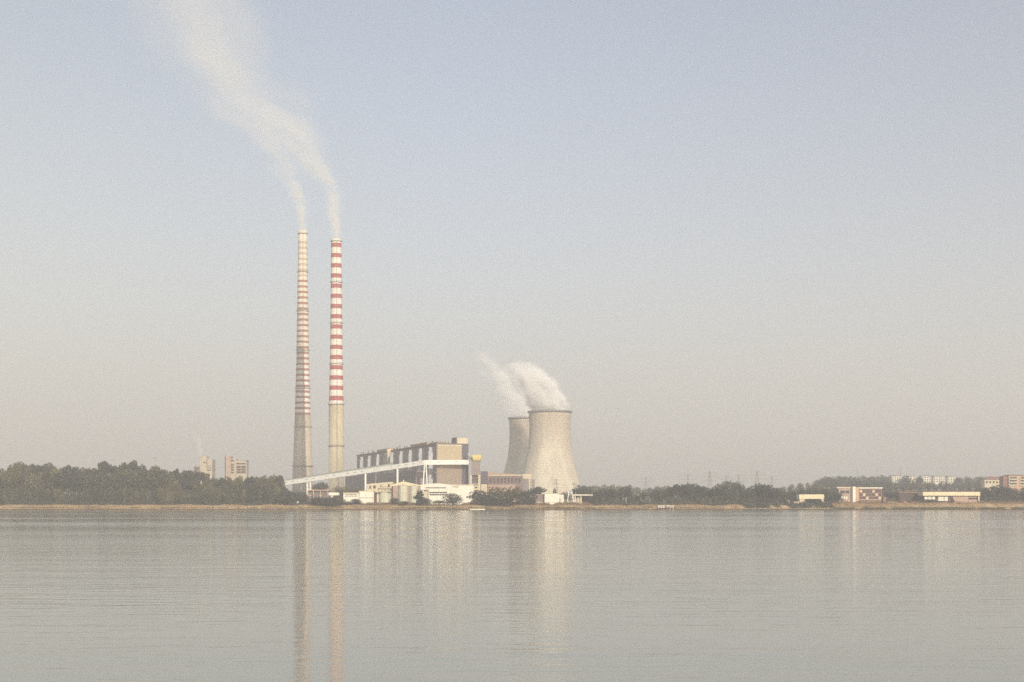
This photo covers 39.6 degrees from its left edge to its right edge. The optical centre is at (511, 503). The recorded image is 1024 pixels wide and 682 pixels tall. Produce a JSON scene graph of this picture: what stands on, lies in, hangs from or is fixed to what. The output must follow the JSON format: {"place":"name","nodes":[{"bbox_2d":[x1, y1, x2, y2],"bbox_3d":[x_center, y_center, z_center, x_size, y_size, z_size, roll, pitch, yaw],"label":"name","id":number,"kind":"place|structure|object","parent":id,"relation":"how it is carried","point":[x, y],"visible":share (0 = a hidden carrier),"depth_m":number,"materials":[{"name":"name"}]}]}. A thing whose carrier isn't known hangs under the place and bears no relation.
{"place":"outdoors","nodes":[
{"label":"outdoors","id":0,"kind":"place"},
{"bbox_2d":[0,510,1023,681],"bbox_3d":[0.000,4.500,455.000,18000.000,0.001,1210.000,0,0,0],"label":"water","id":1,"kind":"structure","parent":0,"point":[511,595],"depth_m":69.00,"materials":[{"name":"grey liquid"}]},
{"bbox_2d":[0,490,1023,509],"bbox_3d":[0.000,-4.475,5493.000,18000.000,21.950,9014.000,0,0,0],"label":"ground","id":2,"kind":"structure","parent":0,"point":[861,505],"depth_m":1003.93,"materials":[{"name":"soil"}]},
{"bbox_2d":[7,489,14,503],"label":"young tree","id":3,"kind":"object","parent":2,"relation":"on","point":[11,499],"visible":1,"depth_m":1021.05,"materials":[{"name":"green plant"}]},
{"bbox_2d":[3,470,23,501],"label":"tree","id":4,"kind":"object","parent":2,"relation":"on","point":[10,477],"visible":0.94,"depth_m":1051.84,"materials":[{"name":"green plant"}]},
{"bbox_2d":[16,487,26,504],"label":"young tree","id":5,"kind":"object","parent":2,"relation":"on","point":[20,490],"visible":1,"depth_m":1021.95,"materials":[{"name":"green plant"}]},
{"bbox_2d":[19,472,43,500],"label":"tree","id":6,"kind":"object","parent":2,"relation":"on","point":[28,488],"visible":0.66,"depth_m":1047.04,"materials":[{"name":"green plant"}]},
{"bbox_2d":[26,471,44,487],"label":"tree","id":7,"kind":"object","parent":2,"relation":"on","point":[31,480],"visible":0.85,"depth_m":1047.35,"materials":[{"name":"green plant"}]},
{"bbox_2d":[29,469,54,497],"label":"tree","id":8,"kind":"object","parent":2,"relation":"on","point":[45,474],"visible":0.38,"depth_m":1056.55,"materials":[{"name":"green plant"}]},
{"bbox_2d":[43,473,59,500],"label":"tree","id":9,"kind":"object","parent":2,"relation":"on","point":[49,485],"visible":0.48,"depth_m":1051.09,"materials":[{"name":"green plant"}]},
{"bbox_2d":[53,489,61,504],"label":"young tree","id":10,"kind":"object","parent":2,"relation":"on","point":[57,494],"visible":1,"depth_m":1018.51,"materials":[{"name":"green plant"}]},
{"bbox_2d":[53,472,71,493],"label":"tree","id":11,"kind":"object","parent":2,"relation":"on","point":[58,477],"visible":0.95,"depth_m":1051.64,"materials":[{"name":"green plant"}]},
{"bbox_2d":[69,467,83,476],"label":"tree","id":12,"kind":"object","parent":2,"relation":"on","point":[75,471],"visible":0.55,"depth_m":1086.81,"materials":[{"name":"green plant"}]},
{"bbox_2d":[88,466,105,479],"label":"tree","id":13,"kind":"object","parent":2,"relation":"on","point":[97,473],"visible":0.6,"depth_m":1093.01,"materials":[{"name":"green plant"}]},
{"bbox_2d":[93,489,103,503],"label":"young tree","id":14,"kind":"object","parent":2,"relation":"on","point":[97,495],"visible":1,"depth_m":1018.22,"materials":[{"name":"green plant"}]},
{"bbox_2d":[101,461,114,473],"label":"tree","id":15,"kind":"object","parent":2,"relation":"on","point":[106,468],"visible":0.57,"depth_m":1110.54,"materials":[{"name":"green plant"}]},
{"bbox_2d":[113,490,123,503],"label":"young tree","id":16,"kind":"object","parent":2,"relation":"on","point":[120,492],"visible":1,"depth_m":1016.95,"materials":[{"name":"green plant"}]},
{"bbox_2d":[122,469,148,494],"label":"tree","id":17,"kind":"object","parent":2,"relation":"on","point":[140,474],"visible":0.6,"depth_m":1050.42,"materials":[{"name":"green plant"}]},
{"bbox_2d":[148,489,159,502],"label":"young tree","id":18,"kind":"object","parent":2,"relation":"on","point":[152,497],"visible":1,"depth_m":1018.32,"materials":[{"name":"green plant"}]},
{"bbox_2d":[153,467,167,477],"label":"tree","id":19,"kind":"object","parent":2,"relation":"on","point":[160,472],"visible":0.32,"depth_m":1088.42,"materials":[{"name":"green plant"}]},
{"bbox_2d":[160,488,168,504],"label":"young tree","id":20,"kind":"object","parent":2,"relation":"on","point":[162,498],"visible":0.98,"depth_m":1018.93,"materials":[{"name":"green plant"}]},
{"bbox_2d":[166,481,181,493],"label":"tree","id":21,"kind":"object","parent":2,"relation":"on","point":[175,487],"visible":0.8,"depth_m":1048.49,"materials":[{"name":"green plant"}]},
{"bbox_2d":[179,489,189,502],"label":"young tree","id":22,"kind":"object","parent":2,"relation":"on","point":[183,498],"visible":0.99,"depth_m":1016.82,"materials":[{"name":"green plant"}]},
{"bbox_2d":[179,481,193,492],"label":"tree","id":23,"kind":"object","parent":2,"relation":"on","point":[186,486],"visible":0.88,"depth_m":1055.94,"materials":[{"name":"green plant"}]},
{"bbox_2d":[193,471,204,484],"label":"tree","id":24,"kind":"object","parent":2,"relation":"on","point":[197,476],"visible":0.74,"depth_m":1114.81,"materials":[{"name":"green plant"}]},
{"bbox_2d":[194,456,214,493],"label":"factory block","id":25,"kind":"structure","parent":2,"relation":"on","point":[207,464],"depth_m":1500.00,"materials":[{"name":"grey concrete"}]},
{"bbox_2d":[199,488,210,503],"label":"young tree","id":26,"kind":"object","parent":2,"relation":"on","point":[205,498],"visible":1,"depth_m":1019.98,"materials":[{"name":"green plant"}]},
{"bbox_2d":[204,477,215,489],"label":"tree","id":27,"kind":"object","parent":2,"relation":"on","point":[212,482],"visible":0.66,"depth_m":1096.29,"materials":[{"name":"green plant"}]},
{"bbox_2d":[225,456,248,494],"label":"factory tower","id":28,"kind":"structure","parent":2,"relation":"on","point":[234,468],"depth_m":1501.00,"materials":[{"name":"concrete"}]},
{"bbox_2d":[234,475,244,485],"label":"tree","id":29,"kind":"object","parent":2,"relation":"on","point":[238,480],"visible":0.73,"depth_m":1086.32,"materials":[{"name":"green plant"}]},
{"bbox_2d":[245,486,254,503],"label":"young tree","id":30,"kind":"object","parent":2,"relation":"on","point":[250,499],"visible":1,"depth_m":1020.41,"materials":[{"name":"green plant"}]},
{"bbox_2d":[253,489,260,502],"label":"young tree","id":31,"kind":"object","parent":2,"relation":"on","point":[256,495],"visible":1,"depth_m":1022.11,"materials":[{"name":"green plant"}]},
{"bbox_2d":[265,487,277,503],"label":"young tree","id":32,"kind":"object","parent":2,"relation":"on","point":[270,495],"visible":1,"depth_m":1017.31,"materials":[{"name":"green plant"}]},
{"bbox_2d":[271,475,287,488],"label":"tree","id":33,"kind":"object","parent":2,"relation":"on","point":[280,481],"visible":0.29,"depth_m":1073.66,"materials":[{"name":"green plant"}]},
{"bbox_2d":[276,490,295,505],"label":"bush","id":34,"kind":"object","parent":2,"relation":"on","point":[287,497],"visible":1,"depth_m":1011.95,"materials":[{"name":"green plant"}]},
{"bbox_2d":[291,490,303,503],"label":"bush","id":35,"kind":"object","parent":2,"relation":"on","point":[296,495],"visible":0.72,"depth_m":1034.24,"materials":[{"name":"green plant"}]},
{"bbox_2d":[292,230,312,496],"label":"chimney","id":36,"kind":"object","parent":2,"relation":"on","point":[302,466],"visible":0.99,"depth_m":1573.95,"materials":[{"name":"grey concrete"}]},
{"bbox_2d":[308,497,325,504],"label":"bush","id":37,"kind":"object","parent":2,"relation":"on","point":[314,500],"visible":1,"depth_m":1008.74,"materials":[{"name":"green plant"}]},
{"bbox_2d":[308,490,330,502],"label":"flat shed","id":38,"kind":"structure","parent":2,"relation":"on","point":[318,493],"depth_m":1064.00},
{"bbox_2d":[312,482,328,489],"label":"tree","id":39,"kind":"object","parent":2,"relation":"on","point":[319,486],"visible":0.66,"depth_m":1206.58,"materials":[{"name":"green plant"}]},
{"bbox_2d":[328,238,344,497],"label":"chimney","id":40,"kind":"object","parent":2,"relation":"on","point":[336,403],"visible":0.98,"depth_m":1396.66,"materials":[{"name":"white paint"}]},
{"bbox_2d":[329,496,345,505],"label":"bush","id":41,"kind":"object","parent":2,"relation":"on","point":[335,500],"visible":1,"depth_m":1007.56,"materials":[{"name":"green plant"}]},
{"bbox_2d":[339,485,356,496],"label":"tree","id":42,"kind":"object","parent":2,"relation":"on","point":[347,489],"visible":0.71,"depth_m":1177.09,"materials":[{"name":"green plant"}]},
{"bbox_2d":[343,493,359,501],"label":"striped shed","id":43,"kind":"structure","parent":2,"relation":"on","point":[349,496],"depth_m":1050.00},
{"bbox_2d":[359,491,375,503],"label":"flat block","id":44,"kind":"structure","parent":2,"relation":"on","point":[366,497],"depth_m":1058.00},
{"bbox_2d":[284,460,469,498],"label":"conveyor","id":45,"kind":"object","parent":2,"relation":"on","point":[380,469],"visible":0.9,"depth_m":1264.23,"materials":[{"name":"white metal"}]},
{"bbox_2d":[367,482,393,498],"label":"long shed","id":46,"kind":"structure","parent":2,"relation":"on","point":[373,487],"depth_m":1135.00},
{"bbox_2d":[374,491,391,503],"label":"round store","id":47,"kind":"structure","parent":2,"relation":"on","point":[382,496],"depth_m":1059.19,"materials":[{"name":"beige paint"}]},
{"bbox_2d":[398,484,407,502],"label":"storage tank","id":48,"kind":"object","parent":2,"relation":"on","point":[402,492],"visible":0.93,"depth_m":1082.45,"materials":[{"name":"white metal"}]},
{"bbox_2d":[392,480,420,502],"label":"pitched shed","id":49,"kind":"structure","parent":2,"relation":"on","point":[395,490],"depth_m":1120.00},
{"bbox_2d":[345,437,468,496],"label":"boiler house","id":50,"kind":"structure","parent":2,"relation":"on","point":[456,448],"depth_m":1288.09,"materials":[{"name":"metal"}]},
{"bbox_2d":[409,485,418,502],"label":"storage tank","id":51,"kind":"object","parent":2,"relation":"on","point":[413,490],"visible":0.75,"depth_m":1083.47,"materials":[{"name":"white metal"}]},
{"bbox_2d":[0,501,833,507],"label":"undergrowth","id":52,"kind":"object","parent":2,"relation":"on","point":[790,504],"visible":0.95,"depth_m":1013.72,"materials":[{"name":"green plant"}]},
{"bbox_2d":[413,491,425,504],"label":"tree","id":53,"kind":"object","parent":2,"relation":"on","point":[418,497],"visible":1,"depth_m":1008.30,"materials":[{"name":"green plant"}]},
{"bbox_2d":[420,483,473,503],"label":"workshop hall","id":54,"kind":"structure","parent":2,"relation":"on","point":[435,491],"depth_m":1075.05,"materials":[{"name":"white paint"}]},
{"bbox_2d":[441,493,463,504],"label":"bush","id":55,"kind":"object","parent":2,"relation":"on","point":[452,499],"visible":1,"depth_m":1008.38,"materials":[{"name":"green plant"}]},
{"bbox_2d":[467,453,480,490],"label":"transfer tower","id":56,"kind":"structure","parent":2,"relation":"on","point":[475,470],"depth_m":1243.00,"materials":[{"name":"metal"}]},
{"bbox_2d":[466,490,494,504],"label":"bush","id":57,"kind":"object","parent":2,"relation":"on","point":[475,495],"visible":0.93,"depth_m":1009.24,"materials":[{"name":"green plant"}]},
{"bbox_2d":[480,471,487,494],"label":"pump house","id":58,"kind":"structure","parent":2,"relation":"on","point":[484,481],"depth_m":1262.00,"materials":[{"name":"grey concrete"}]},
{"bbox_2d":[476,496,499,504],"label":"bush","id":59,"kind":"object","parent":2,"relation":"on","point":[489,499],"visible":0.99,"depth_m":1005.48,"materials":[{"name":"green plant"}]},
{"bbox_2d":[482,486,509,504],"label":"bush","id":60,"kind":"object","parent":2,"relation":"on","point":[495,492],"visible":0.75,"depth_m":1011.26,"materials":[{"name":"green plant"}]},
{"bbox_2d":[495,497,515,505],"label":"bush","id":61,"kind":"object","parent":2,"relation":"on","point":[508,501],"visible":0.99,"depth_m":1005.21,"materials":[{"name":"green plant"}]},
{"bbox_2d":[488,472,523,501],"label":"hall","id":62,"kind":"structure","parent":2,"relation":"on","point":[503,480],"depth_m":1290.00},
{"bbox_2d":[494,486,527,504],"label":"bush","id":63,"kind":"object","parent":2,"relation":"on","point":[512,492],"visible":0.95,"depth_m":1010.39,"materials":[{"name":"green plant"}]},
{"bbox_2d":[4,506,1023,509],"bbox_3d":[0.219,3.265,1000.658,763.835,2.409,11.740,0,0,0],"label":"reeds","id":64,"kind":"object","parent":2,"relation":"on","point":[884,508],"visible":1,"depth_m":1001.43,"materials":[{"name":"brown plant"}]},
{"bbox_2d":[504,416,528,474],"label":"cooling tower","id":65,"kind":"structure","parent":2,"relation":"on","point":[518,442],"depth_m":1995.42,"materials":[{"name":"concrete"}]},
{"bbox_2d":[514,491,537,504],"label":"bush","id":66,"kind":"object","parent":2,"relation":"on","point":[528,499],"visible":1,"depth_m":1011.64,"materials":[{"name":"green plant"}]},
{"bbox_2d":[522,474,534,491],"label":"switch house","id":67,"kind":"structure","parent":2,"relation":"on","point":[528,482],"depth_m":1330.00,"materials":[{"name":"beige concrete"}]},
{"bbox_2d":[532,486,546,493],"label":"tree","id":68,"kind":"object","parent":2,"relation":"on","point":[538,490],"visible":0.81,"depth_m":1116.76,"materials":[{"name":"green plant"}]},
{"bbox_2d":[522,410,579,503],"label":"cooling tower","id":69,"kind":"structure","parent":2,"relation":"on","point":[549,458],"depth_m":1851.29,"materials":[{"name":"concrete"}]},
{"bbox_2d":[544,493,563,503],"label":"white depot","id":70,"kind":"structure","parent":2,"relation":"on","point":[552,498],"depth_m":1050.00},
{"bbox_2d":[560,491,574,502],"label":"bush","id":71,"kind":"object","parent":2,"relation":"on","point":[566,497],"visible":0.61,"depth_m":1099.65,"materials":[{"name":"green plant"}]},
{"bbox_2d":[573,494,591,503],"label":"open shelter","id":72,"kind":"object","parent":2,"relation":"on","point":[580,499],"visible":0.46,"depth_m":1051.00,"materials":[{"name":"white concrete"}]},
{"bbox_2d":[583,494,602,503],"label":"bush","id":73,"kind":"object","parent":2,"relation":"on","point":[593,498],"visible":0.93,"depth_m":1029.87,"materials":[{"name":"green plant"}]},
{"bbox_2d":[604,488,619,501],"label":"tree","id":74,"kind":"object","parent":2,"relation":"on","point":[612,492],"visible":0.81,"depth_m":1033.19,"materials":[{"name":"green plant"}]},
{"bbox_2d":[618,486,632,502],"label":"tree","id":75,"kind":"object","parent":2,"relation":"on","point":[627,490],"visible":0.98,"depth_m":1047.50,"materials":[{"name":"green plant"}]},
{"bbox_2d":[651,490,663,503],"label":"tree","id":76,"kind":"object","parent":2,"relation":"on","point":[658,497],"visible":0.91,"depth_m":1033.72,"materials":[{"name":"green plant"}]},
{"bbox_2d":[670,483,685,498],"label":"tree","id":77,"kind":"object","parent":2,"relation":"on","point":[675,490],"visible":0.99,"depth_m":1038.63,"materials":[{"name":"green plant"}]},
{"bbox_2d":[681,483,694,500],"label":"tree","id":78,"kind":"object","parent":2,"relation":"on","point":[689,489],"visible":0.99,"depth_m":1035.64,"materials":[{"name":"green plant"}]},
{"bbox_2d":[358,500,1023,505],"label":"scrub","id":79,"kind":"object","parent":2,"relation":"on","point":[537,503],"visible":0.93,"depth_m":1013.88,"materials":[{"name":"green plant"}]},
{"bbox_2d":[688,483,703,501],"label":"tree","id":80,"kind":"object","parent":2,"relation":"on","point":[696,494],"visible":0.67,"depth_m":1047.06,"materials":[{"name":"green plant"}]},
{"bbox_2d":[695,485,706,502],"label":"tree","id":81,"kind":"object","parent":2,"relation":"on","point":[699,488],"visible":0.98,"depth_m":1047.08,"materials":[{"name":"green plant"}]},
{"bbox_2d":[707,486,720,502],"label":"tree","id":82,"kind":"object","parent":2,"relation":"on","point":[712,496],"visible":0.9,"depth_m":1032.61,"materials":[{"name":"green plant"}]},
{"bbox_2d":[717,480,739,502],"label":"tree","id":83,"kind":"object","parent":2,"relation":"on","point":[728,486],"visible":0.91,"depth_m":1032.73,"materials":[{"name":"green plant"}]},
{"bbox_2d":[724,481,746,502],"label":"tree","id":84,"kind":"object","parent":2,"relation":"on","point":[741,489],"visible":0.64,"depth_m":1040.14,"materials":[{"name":"green plant"}]},
{"bbox_2d":[741,487,756,500],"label":"tree","id":85,"kind":"object","parent":2,"relation":"on","point":[751,494],"visible":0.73,"depth_m":1036.30,"materials":[{"name":"green plant"}]},
{"bbox_2d":[747,482,766,502],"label":"tree","id":86,"kind":"object","parent":2,"relation":"on","point":[757,492],"visible":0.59,"depth_m":1046.60,"materials":[{"name":"green plant"}]},
{"bbox_2d":[757,484,770,501],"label":"tree","id":87,"kind":"object","parent":2,"relation":"on","point":[762,488],"visible":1,"depth_m":1039.16,"materials":[{"name":"green plant"}]},
{"bbox_2d":[759,485,781,503],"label":"tree","id":88,"kind":"object","parent":2,"relation":"on","point":[770,495],"visible":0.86,"depth_m":1040.28,"materials":[{"name":"green plant"}]},
{"bbox_2d":[771,487,781,503],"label":"tree","id":89,"kind":"object","parent":2,"relation":"on","point":[775,493],"visible":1,"depth_m":1034.43,"materials":[{"name":"green plant"}]},
{"bbox_2d":[784,488,797,500],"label":"tree","id":90,"kind":"object","parent":2,"relation":"on","point":[789,495],"visible":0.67,"depth_m":1089.94,"materials":[{"name":"green plant"}]},
{"bbox_2d":[797,494,823,501],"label":"boathouse","id":91,"kind":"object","parent":2,"relation":"on","point":[807,497],"visible":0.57,"depth_m":1060.00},
{"bbox_2d":[832,487,885,502],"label":"lake hotel","id":92,"kind":"structure","parent":2,"relation":"on","point":[861,494],"depth_m":1090.55,"materials":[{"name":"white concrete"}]},
{"bbox_2d":[896,492,920,502],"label":"dark wing","id":93,"kind":"structure","parent":2,"relation":"on","point":[907,496],"depth_m":1078.00,"materials":[{"name":"grey concrete"}]},
{"bbox_2d":[931,476,944,489],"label":"apartment block","id":94,"kind":"structure","parent":2,"relation":"on","point":[937,480],"depth_m":1860.00,"materials":[{"name":"white concrete"}]},
{"bbox_2d":[917,491,979,502],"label":"long pavilion","id":95,"kind":"structure","parent":2,"relation":"on","point":[964,496],"depth_m":1062.20,"materials":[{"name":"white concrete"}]},
{"bbox_2d":[945,476,956,485],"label":"apartment block","id":96,"kind":"structure","parent":2,"relation":"on","point":[949,479],"depth_m":1860.00,"materials":[{"name":"white concrete"}]},
{"bbox_2d":[974,487,998,501],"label":"tree","id":97,"kind":"object","parent":2,"relation":"on","point":[984,494],"visible":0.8,"depth_m":1108.13,"materials":[{"name":"green plant"}]},
{"bbox_2d":[981,477,998,491],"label":"building","id":98,"kind":"structure","parent":2,"relation":"on","point":[987,482],"depth_m":1500.00,"materials":[{"name":"beige brick"}]},
{"bbox_2d":[985,485,1011,502],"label":"tree","id":99,"kind":"object","parent":2,"relation":"on","point":[1001,489],"visible":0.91,"depth_m":1109.74,"materials":[{"name":"green plant"}]},
{"bbox_2d":[999,475,1023,492],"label":"balcony block","id":100,"kind":"structure","parent":2,"relation":"on","point":[1015,481],"depth_m":1440.00,"materials":[{"name":"orange brick"}]},
{"bbox_2d":[1001,487,1023,502],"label":"bush","id":101,"kind":"object","parent":2,"relation":"on","point":[1011,495],"visible":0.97,"depth_m":1109.89,"materials":[{"name":"green plant"}]},
{"bbox_2d":[0,0,1023,498],"label":"sky","id":102,"kind":"structure","parent":0,"point":[782,239],"materials":[{"name":"blue"}]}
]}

